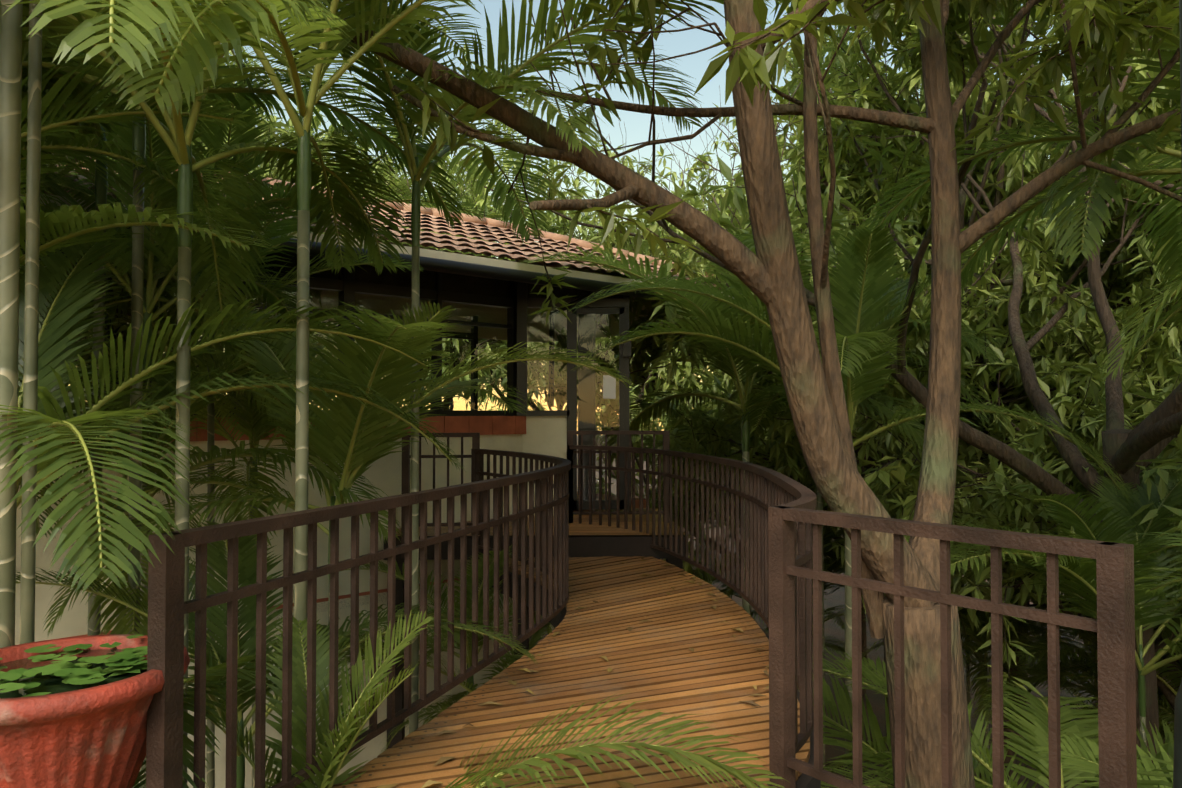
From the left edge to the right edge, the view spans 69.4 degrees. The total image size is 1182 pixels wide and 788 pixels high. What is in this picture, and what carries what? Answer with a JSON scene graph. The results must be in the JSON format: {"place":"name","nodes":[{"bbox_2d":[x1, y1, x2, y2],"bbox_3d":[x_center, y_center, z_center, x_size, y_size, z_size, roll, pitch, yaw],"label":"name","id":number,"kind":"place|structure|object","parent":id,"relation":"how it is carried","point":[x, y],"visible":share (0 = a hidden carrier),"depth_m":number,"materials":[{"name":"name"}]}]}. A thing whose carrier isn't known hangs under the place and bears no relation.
{"place":"outdoors","nodes":[
{"label":"outdoors","id":0,"kind":"place"},
{"bbox_2d":[0,649,146,697],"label":"potted plant","id":1,"kind":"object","parent":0,"point":[54,684],"depth_m":2.41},
{"bbox_2d":[0,634,146,696],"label":"potted plant leaves","id":2,"kind":"object","parent":1,"relation":"on","point":[130,659],"visible":0.85,"depth_m":2.41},
{"bbox_2d":[522,416,566,515],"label":"wall","id":3,"kind":"structure","parent":0,"point":[545,435],"depth_m":9.43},
{"bbox_2d":[332,556,809,787],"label":"deck planks","id":4,"kind":"object","parent":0,"point":[715,676],"visible":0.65,"depth_m":4.12,"materials":[{"name":"wood"}]},
{"bbox_2d":[343,560,768,786],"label":"deck nail heads","id":5,"kind":"object","parent":4,"relation":"in","point":[522,666],"visible":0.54,"depth_m":4.24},
{"bbox_2d":[377,557,768,787],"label":"fallen leaves","id":6,"kind":"object","parent":4,"relation":"on","point":[429,783],"visible":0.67,"depth_m":4.02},
{"bbox_2d":[68,0,1102,430],"label":"sky","id":7,"kind":"structure","parent":0,"point":[637,125],"materials":[{"name":"blue"}]},
{"bbox_2d":[530,435,1173,787],"bbox_3d":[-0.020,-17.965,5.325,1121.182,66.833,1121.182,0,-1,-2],"label":"ground","id":8,"kind":"structure","parent":0,"point":[835,631],"depth_m":22.19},
{"bbox_2d":[0,0,22,647],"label":"palm","id":9,"kind":"object","parent":8,"relation":"on","point":[11,19],"visible":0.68,"depth_m":2.63,"materials":[{"name":"green plant"}]},
{"bbox_2d":[20,0,42,643],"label":"palm","id":10,"kind":"object","parent":8,"relation":"on","point":[28,534],"visible":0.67,"depth_m":2.93,"materials":[{"name":"green plant"}]},
{"bbox_2d":[20,89,195,197],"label":"palm","id":11,"kind":"object","parent":8,"relation":"on","point":[44,182],"visible":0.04,"depth_m":4.41,"materials":[{"name":"green plant"}]},
{"bbox_2d":[17,62,251,540],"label":"palm","id":12,"kind":"object","parent":8,"relation":"on","point":[60,99],"visible":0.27,"depth_m":3.32,"materials":[{"name":"green plant"}]},
{"bbox_2d":[47,23,236,378],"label":"tree","id":13,"kind":"object","parent":8,"relation":"on","point":[198,139],"depth_m":15.60,"materials":[{"name":"green plant"}]},
{"bbox_2d":[21,4,275,259],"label":"palm","id":14,"kind":"object","parent":8,"relation":"on","point":[92,151],"visible":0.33,"depth_m":3.89,"materials":[{"name":"green plant"}]},
{"bbox_2d":[17,147,282,528],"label":"palm","id":15,"kind":"object","parent":8,"relation":"on","point":[73,214],"visible":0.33,"depth_m":3.35,"materials":[{"name":"green plant"}]},
{"bbox_2d":[21,72,325,316],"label":"palm","id":16,"kind":"object","parent":8,"relation":"on","point":[90,169],"visible":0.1,"depth_m":6.02,"materials":[{"name":"green plant"}]},
{"bbox_2d":[52,113,326,408],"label":"tree","id":17,"kind":"object","parent":8,"relation":"on","point":[261,166],"depth_m":12.31,"materials":[{"name":"green plant"}]},
{"bbox_2d":[0,0,388,635],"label":"palm","id":18,"kind":"object","parent":8,"relation":"on","point":[101,188],"visible":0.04,"depth_m":5.18,"materials":[{"name":"green plant"}]},
{"bbox_2d":[63,39,329,407],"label":"tree","id":19,"kind":"object","parent":8,"relation":"on","point":[270,126],"depth_m":23.48,"materials":[{"name":"green plant"}]},
{"bbox_2d":[20,21,375,409],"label":"tree","id":20,"kind":"object","parent":8,"relation":"on","point":[124,328],"depth_m":6.78,"materials":[{"name":"green plant"}]},
{"bbox_2d":[0,0,411,787],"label":"palm","id":21,"kind":"object","parent":8,"relation":"on","point":[84,26],"visible":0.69,"depth_m":3.39,"materials":[{"name":"green plant"}]},
{"bbox_2d":[20,58,392,787],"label":"palm","id":22,"kind":"object","parent":8,"relation":"on","point":[122,260],"visible":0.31,"depth_m":5.20,"materials":[{"name":"green plant"}]},
{"bbox_2d":[20,332,401,634],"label":"palm","id":23,"kind":"object","parent":8,"relation":"on","point":[122,619],"visible":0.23,"depth_m":4.67,"materials":[{"name":"green plant"}]},
{"bbox_2d":[0,238,464,592],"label":"palm","id":24,"kind":"object","parent":8,"relation":"on","point":[60,328],"visible":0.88,"depth_m":3.24,"materials":[{"name":"green plant"}]},
{"bbox_2d":[46,187,422,450],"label":"palm","id":25,"kind":"object","parent":8,"relation":"on","point":[162,380],"visible":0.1,"depth_m":5.97,"materials":[{"name":"green plant"}]},
{"bbox_2d":[231,47,255,92],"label":"palm","id":26,"kind":"object","parent":8,"relation":"on","point":[238,64],"visible":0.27,"depth_m":4.12,"materials":[{"name":"green plant"}]},
{"bbox_2d":[23,3,464,786],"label":"palm","id":27,"kind":"object","parent":8,"relation":"on","point":[347,119],"visible":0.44,"depth_m":4.58,"materials":[{"name":"green plant"}]},
{"bbox_2d":[23,84,488,787],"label":"palm","id":28,"kind":"object","parent":8,"relation":"on","point":[283,234],"visible":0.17,"depth_m":5.82,"materials":[{"name":"green plant"}]},
{"bbox_2d":[16,520,538,787],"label":"palm","id":29,"kind":"object","parent":8,"relation":"on","point":[217,617],"visible":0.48,"depth_m":3.77,"materials":[{"name":"green plant"}]},
{"bbox_2d":[94,0,484,787],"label":"palm","id":30,"kind":"object","parent":8,"relation":"on","point":[318,24],"visible":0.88,"depth_m":3.39,"materials":[{"name":"green plant"}]},
{"bbox_2d":[91,106,498,399],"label":"tree","id":31,"kind":"object","parent":8,"relation":"on","point":[317,121],"depth_m":22.17,"materials":[{"name":"green plant"}]},
{"bbox_2d":[152,301,457,787],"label":"palm","id":32,"kind":"object","parent":8,"relation":"on","point":[250,418],"visible":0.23,"depth_m":6.03,"materials":[{"name":"green plant"}]},
{"bbox_2d":[183,609,433,787],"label":"palm","id":33,"kind":"object","parent":8,"relation":"on","point":[326,777],"visible":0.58,"depth_m":3.10,"materials":[{"name":"green plant"}]},
{"bbox_2d":[42,301,633,684],"bbox_3d":[-1.269,2.072,4.616,2.625,5.261,2.874,-1,-1,34],"label":"palm","id":34,"kind":"object","parent":8,"relation":"on","point":[351,433],"visible":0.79,"depth_m":4.33,"materials":[{"name":"green plant"}]},
{"bbox_2d":[15,265,665,787],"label":"pavilion walls","id":35,"kind":"structure","parent":8,"relation":"on","point":[385,475],"depth_m":8.04,"materials":[{"name":"paint"}]},
{"bbox_2d":[65,576,470,637],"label":"wall trim","id":36,"kind":"structure","parent":35,"relation":"attached to","point":[343,596],"depth_m":8.01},
{"bbox_2d":[20,235,516,416],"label":"pavilion frames","id":37,"kind":"structure","parent":35,"relation":"in","point":[347,286],"depth_m":8.84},
{"bbox_2d":[24,236,509,409],"bbox_3d":[-3.974,-0.457,9.267,9.000,1.670,3.760,1,-2,-42],"label":"pavilion glass","id":38,"kind":"object","parent":37,"relation":"in","point":[458,283],"visible":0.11,"depth_m":8.76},
{"bbox_2d":[72,416,525,442],"bbox_3d":[-3.408,0.296,7.235,7.160,0.200,0.320,1,-2,-42],"label":"window sill","id":39,"kind":"structure","parent":35,"relation":"attached to","point":[492,425],"depth_m":8.86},
{"bbox_2d":[20,153,720,288],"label":"pavilion roof","id":40,"kind":"structure","parent":35,"relation":"on","point":[491,231],"depth_m":10.55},
{"bbox_2d":[20,194,734,342],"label":"pavilion soffit","id":41,"kind":"structure","parent":40,"relation":"attached to","point":[534,328],"depth_m":12.16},
{"bbox_2d":[24,204,731,406],"bbox_3d":[-1.802,-0.552,7.811,12.100,1.321,0.934,1,-2,-42],"label":"pavilion gutter","id":42,"kind":"object","parent":40,"relation":"attached to","point":[473,269],"visible":0.31,"depth_m":8.16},
{"bbox_2d":[517,273,628,510],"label":"pavilion entrance frames","id":43,"kind":"structure","parent":35,"relation":"attached to","point":[620,306],"depth_m":9.43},
{"bbox_2d":[527,283,623,498],"bbox_3d":[-0.182,-0.058,9.446,1.150,2.460,0.015,0,-1,-2],"label":"pavilion entrance glass","id":44,"kind":"object","parent":43,"relation":"in","point":[558,292],"visible":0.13,"depth_m":9.46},
{"bbox_2d":[603,375,615,398],"bbox_3d":[0.203,-0.078,9.443,0.140,0.260,0.004,0,-1,-2],"label":"notice","id":45,"kind":"object","parent":43,"relation":"attached to","point":[609,386],"depth_m":9.44,"materials":[{"name":"white paper"}]},
{"bbox_2d":[623,339,630,356],"bbox_3d":[0.395,-0.509,9.390,0.090,0.200,0.100,0,-1,-2],"label":"wall lamp body","id":46,"kind":"object","parent":43,"relation":"attached to","point":[626,349],"visible":0.71,"depth_m":9.34,"materials":[{"name":"black"}]},
{"bbox_2d":[210,59,536,382],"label":"tree","id":47,"kind":"object","parent":8,"relation":"on","point":[455,183],"depth_m":23.98,"materials":[{"name":"green plant"}]},
{"bbox_2d":[198,26,637,409],"bbox_3d":[-6.818,-3.764,32.132,17.151,19.842,14.205,0,-1,-9],"label":"tree","id":48,"kind":"object","parent":8,"relation":"on","point":[556,162],"visible":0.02,"depth_m":33.34,"materials":[{"name":"green plant"}]},
{"bbox_2d":[325,545,530,694],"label":"palm","id":49,"kind":"object","parent":8,"relation":"on","point":[469,680],"visible":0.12,"depth_m":6.78,"materials":[{"name":"green plant"}]},
{"bbox_2d":[259,56,603,409],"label":"tree","id":50,"kind":"object","parent":8,"relation":"on","point":[481,373],"visible":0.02,"depth_m":20.27,"materials":[{"name":"green plant"}]},
{"bbox_2d":[338,611,552,752],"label":"palm","id":51,"kind":"object","parent":8,"relation":"on","point":[449,702],"visible":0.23,"depth_m":7.23,"materials":[{"name":"green plant"}]},
{"bbox_2d":[329,123,683,459],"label":"tree","id":52,"kind":"object","parent":8,"relation":"on","point":[530,403],"depth_m":27.01,"materials":[{"name":"green plant"}]},
{"bbox_2d":[384,514,684,748],"bbox_3d":[-0.545,3.943,8.953,2.800,5.180,2.200,0,-1,-2],"label":"landing base","id":53,"kind":"object","parent":8,"relation":"on","point":[607,545],"visible":0.12,"depth_m":7.92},
{"bbox_2d":[401,433,479,557],"bbox_3d":[-1.392,0.935,7.920,0.714,1.150,0.071,0,-1,-7],"label":"rail","id":54,"kind":"object","parent":53,"relation":"on","point":[406,457],"visible":0.44,"depth_m":7.90,"materials":[{"name":"paint"}]},
{"bbox_2d":[396,508,684,535],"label":"landing planks","id":55,"kind":"object","parent":53,"relation":"on","point":[574,529],"visible":0.1,"depth_m":8.52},
{"bbox_2d":[567,431,669,524],"bbox_3d":[0.281,0.955,8.841,1.065,1.150,0.065,0,-1,-2],"label":"rail","id":56,"kind":"object","parent":53,"relation":"on","point":[666,439],"visible":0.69,"depth_m":8.83,"materials":[{"name":"paint"}]},
{"bbox_2d":[323,0,798,733],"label":"palm","id":57,"kind":"object","parent":8,"relation":"on","point":[507,82],"visible":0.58,"depth_m":4.59,"materials":[{"name":"green plant"}]},
{"bbox_2d":[22,0,1181,787],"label":"tree","id":58,"kind":"object","parent":8,"relation":"on","point":[1096,32],"visible":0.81,"depth_m":4.13,"materials":[{"name":"green plant"}]},
{"bbox_2d":[479,568,820,787],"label":"deck beams","id":59,"kind":"structure","parent":8,"relation":"on","point":[805,781],"depth_m":6.64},
{"bbox_2d":[0,634,189,787],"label":"flower pot","id":60,"kind":"object","parent":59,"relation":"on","point":[93,737],"visible":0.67,"depth_m":2.22,"materials":[{"name":"red ceramic"}]},
{"bbox_2d":[146,449,570,787],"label":"rail","id":61,"kind":"object","parent":59,"relation":"on","point":[168,607],"visible":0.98,"depth_m":3.17,"materials":[{"name":"paint"}]},
{"bbox_2d":[445,753,590,787],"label":"frond","id":62,"kind":"object","parent":59,"relation":"on","point":[460,785],"visible":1,"depth_m":2.43,"materials":[{"name":"green plant"}]},
{"bbox_2d":[459,691,788,787],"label":"frond","id":63,"kind":"object","parent":59,"relation":"on","point":[708,764],"visible":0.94,"depth_m":2.91,"materials":[{"name":"green plant"}]},
{"bbox_2d":[567,445,816,787],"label":"rail","id":64,"kind":"object","parent":59,"relation":"on","point":[776,597],"visible":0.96,"depth_m":5.24,"materials":[{"name":"paint"}]},
{"bbox_2d":[779,507,1136,787],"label":"rail","id":65,"kind":"object","parent":59,"relation":"on","point":[1112,625],"visible":0.88,"depth_m":2.45,"materials":[{"name":"paint"}]},
{"bbox_2d":[1173,0,1181,787],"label":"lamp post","id":66,"kind":"object","parent":59,"relation":"on","point":[1177,772],"visible":1,"depth_m":2.62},
{"bbox_2d":[479,90,834,497],"bbox_3d":[2.162,-1.409,25.146,10.635,15.326,10.033,1,-2,-39],"label":"tree","id":67,"kind":"object","parent":8,"relation":"on","point":[532,381],"visible":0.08,"depth_m":24.14,"materials":[{"name":"green plant"}]},
{"bbox_2d":[577,440,739,532],"bbox_3d":[1.520,3.095,13.573,4.700,4.683,4.076,0,-1,-18],"label":"shrub","id":68,"kind":"object","parent":8,"relation":"on","point":[637,485],"visible":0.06,"depth_m":13.45,"materials":[{"name":"green plant"}]},
{"bbox_2d":[555,103,786,565],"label":"tree","id":69,"kind":"object","parent":8,"relation":"on","point":[704,157],"visible":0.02,"depth_m":26.77,"materials":[{"name":"green plant"}]},
{"bbox_2d":[683,542,739,583],"bbox_3d":[1.582,3.819,13.510,3.502,3.250,3.299,-1,-1,24],"label":"shrub","id":70,"kind":"object","parent":8,"relation":"on","point":[697,572],"depth_m":13.73,"materials":[{"name":"green plant"}]},
{"bbox_2d":[520,231,924,615],"bbox_3d":[1.587,1.788,9.200,4.273,6.533,4.163,-1,-1,25],"label":"palm","id":71,"kind":"object","parent":8,"relation":"on","point":[700,310],"visible":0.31,"depth_m":8.85,"materials":[{"name":"green plant"}]},
{"bbox_2d":[580,15,916,245],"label":"tree","id":72,"kind":"object","parent":8,"relation":"on","point":[727,145],"visible":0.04,"depth_m":32.04,"materials":[{"name":"green plant"}]},
{"bbox_2d":[688,504,844,573],"bbox_3d":[3.733,3.746,13.926,3.382,4.265,3.588,-1,-1,34],"label":"shrub","id":73,"kind":"object","parent":8,"relation":"on","point":[827,547],"visible":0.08,"depth_m":13.95,"materials":[{"name":"green plant"}]},
{"bbox_2d":[705,461,827,708],"bbox_3d":[3.089,3.267,14.104,2.793,5.241,4.338,1,-1,-32],"label":"shrub","id":74,"kind":"object","parent":8,"relation":"on","point":[825,507],"depth_m":13.66,"materials":[{"name":"green plant"}]},
{"bbox_2d":[527,327,1009,633],"bbox_3d":[3.253,1.849,15.913,9.518,8.309,7.102,1,-2,-38],"label":"tree","id":75,"kind":"object","parent":8,"relation":"on","point":[691,429],"visible":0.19,"depth_m":13.62,"materials":[{"name":"green plant"}]},
{"bbox_2d":[700,557,844,634],"bbox_3d":[3.261,4.053,13.648,3.841,3.543,2.469,0,-1,-5],"label":"shrub","id":76,"kind":"object","parent":8,"relation":"on","point":[831,570],"visible":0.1,"depth_m":13.76,"materials":[{"name":"green plant"}]},
{"bbox_2d":[706,525,861,598],"bbox_3d":[3.271,3.910,14.512,2.615,3.906,3.454,-1,-1,33],"label":"shrub","id":77,"kind":"object","parent":8,"relation":"on","point":[729,592],"visible":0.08,"depth_m":13.66,"materials":[{"name":"green plant"}]},
{"bbox_2d":[714,581,877,685],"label":"palm","id":78,"kind":"object","parent":8,"relation":"on","point":[838,615],"visible":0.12,"depth_m":14.81,"materials":[{"name":"green plant"}]},
{"bbox_2d":[597,187,1001,696],"bbox_3d":[5.026,0.754,17.940,10.310,11.373,8.151,1,-2,-41],"label":"tree","id":79,"kind":"object","parent":8,"relation":"on","point":[864,634],"visible":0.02,"depth_m":17.65,"materials":[{"name":"green plant"}]},
{"bbox_2d":[629,265,1001,786],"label":"palm","id":80,"kind":"object","parent":8,"relation":"on","point":[921,359],"visible":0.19,"depth_m":9.46,"materials":[{"name":"green plant"}]},
{"bbox_2d":[484,0,1181,764],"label":"tree","id":81,"kind":"object","parent":8,"relation":"on","point":[1154,434],"visible":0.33,"depth_m":8.12,"materials":[{"name":"green plant"}]},
{"bbox_2d":[568,225,1127,779],"bbox_3d":[1.940,1.859,7.199,3.621,6.317,4.069,1,-2,-42],"label":"palm","id":82,"kind":"object","parent":8,"relation":"on","point":[880,299],"visible":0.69,"depth_m":7.21,"materials":[{"name":"green plant"}]},
{"bbox_2d":[630,3,1085,372],"bbox_3d":[6.448,-2.447,21.599,11.696,19.317,11.752,0,-1,-2],"label":"tree","id":83,"kind":"object","parent":8,"relation":"on","point":[702,174],"depth_m":22.21,"materials":[{"name":"green plant"}]},
{"bbox_2d":[577,0,1181,785],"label":"tree","id":84,"kind":"object","parent":8,"relation":"on","point":[783,424],"visible":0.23,"depth_m":10.22,"materials":[{"name":"green plant"}]},
{"bbox_2d":[821,657,1036,787],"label":"palm","id":85,"kind":"object","parent":8,"relation":"on","point":[978,726],"visible":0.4,"depth_m":6.05,"materials":[{"name":"green plant"}]},
{"bbox_2d":[678,0,1181,781],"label":"tree","id":86,"kind":"object","parent":8,"relation":"on","point":[1012,180],"visible":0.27,"depth_m":11.69,"materials":[{"name":"green plant"}]},
{"bbox_2d":[683,188,1181,774],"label":"tree","id":87,"kind":"object","parent":8,"relation":"on","point":[1115,292],"visible":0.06,"depth_m":12.42,"materials":[{"name":"green plant"}]},
{"bbox_2d":[830,541,1088,735],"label":"palm","id":88,"kind":"object","parent":8,"relation":"on","point":[1014,622],"visible":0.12,"depth_m":13.25,"materials":[{"name":"green plant"}]},
{"bbox_2d":[862,591,1093,776],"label":"palm","id":89,"kind":"object","parent":8,"relation":"on","point":[971,646],"visible":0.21,"depth_m":13.30,"materials":[{"name":"green plant"}]},
{"bbox_2d":[797,675,1173,787],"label":"palm","id":90,"kind":"object","parent":8,"relation":"on","point":[844,703],"visible":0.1,"depth_m":6.53,"materials":[{"name":"green plant"}]},
{"bbox_2d":[812,241,1181,713],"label":"tree","id":91,"kind":"object","parent":8,"relation":"on","point":[983,495],"visible":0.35,"depth_m":9.81,"materials":[{"name":"green plant"}]},
{"bbox_2d":[821,648,1173,787],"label":"palm","id":92,"kind":"object","parent":8,"relation":"on","point":[1034,733],"visible":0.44,"depth_m":6.13,"materials":[{"name":"green plant"}]},
{"bbox_2d":[959,586,1062,750],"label":"palm","id":93,"kind":"object","parent":8,"relation":"on","point":[981,673],"visible":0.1,"depth_m":12.60,"materials":[{"name":"green plant"}]},
{"bbox_2d":[848,0,1181,335],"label":"palm","id":94,"kind":"object","parent":8,"relation":"on","point":[1171,218],"visible":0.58,"depth_m":6.18,"materials":[{"name":"green plant"}]},
{"bbox_2d":[904,487,1181,748],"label":"palm","id":95,"kind":"object","parent":8,"relation":"on","point":[1145,616],"visible":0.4,"depth_m":7.03,"materials":[{"name":"green plant"}]},
{"bbox_2d":[950,465,1181,609],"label":"palm","id":96,"kind":"object","parent":8,"relation":"on","point":[1155,524],"visible":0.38,"depth_m":7.29,"materials":[{"name":"green plant"}]},
{"bbox_2d":[961,278,1181,716],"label":"tree","id":97,"kind":"object","parent":8,"relation":"on","point":[1163,367],"visible":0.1,"depth_m":10.13,"materials":[{"name":"green plant"}]},
{"bbox_2d":[973,624,1181,718],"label":"palm","id":98,"kind":"object","parent":8,"relation":"on","point":[1169,677],"visible":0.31,"depth_m":9.33,"materials":[{"name":"green plant"}]},
{"bbox_2d":[985,596,1173,743],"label":"palm","id":99,"kind":"object","parent":8,"relation":"on","point":[1088,656],"visible":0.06,"depth_m":10.74,"materials":[{"name":"green plant"}]},
{"bbox_2d":[1019,604,1181,724],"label":"palm","id":100,"kind":"object","parent":8,"relation":"on","point":[1074,630],"visible":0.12,"depth_m":11.24,"materials":[{"name":"green plant"}]},
{"bbox_2d":[1021,14,1181,372],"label":"tree","id":101,"kind":"object","parent":8,"relation":"on","point":[1066,278],"depth_m":12.79,"materials":[{"name":"green plant"}]},
{"bbox_2d":[1030,733,1173,787],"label":"palm","id":102,"kind":"object","parent":8,"relation":"on","point":[1080,761],"visible":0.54,"depth_m":4.02,"materials":[{"name":"green plant"}]},
{"bbox_2d":[1031,649,1173,785],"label":"palm","id":103,"kind":"object","parent":8,"relation":"on","point":[1162,713],"depth_m":11.12,"materials":[{"name":"green plant"}]},
{"bbox_2d":[1089,559,1181,787],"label":"palm","id":104,"kind":"object","parent":8,"relation":"on","point":[1145,783],"visible":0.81,"depth_m":3.34,"materials":[{"name":"green plant"}]},
{"bbox_2d":[1095,532,1181,787],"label":"palm","id":105,"kind":"object","parent":8,"relation":"on","point":[1172,545],"visible":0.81,"depth_m":4.67,"materials":[{"name":"green plant"}]},
{"bbox_2d":[1096,268,1181,384],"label":"palm","id":106,"kind":"object","parent":8,"relation":"on","point":[1169,313],"visible":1,"depth_m":4.36,"materials":[{"name":"green plant"}]},
{"bbox_2d":[1153,609,1181,662],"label":"palm","id":107,"kind":"object","parent":8,"relation":"on","point":[1167,633],"visible":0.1,"depth_m":8.41,"materials":[{"name":"green plant"}]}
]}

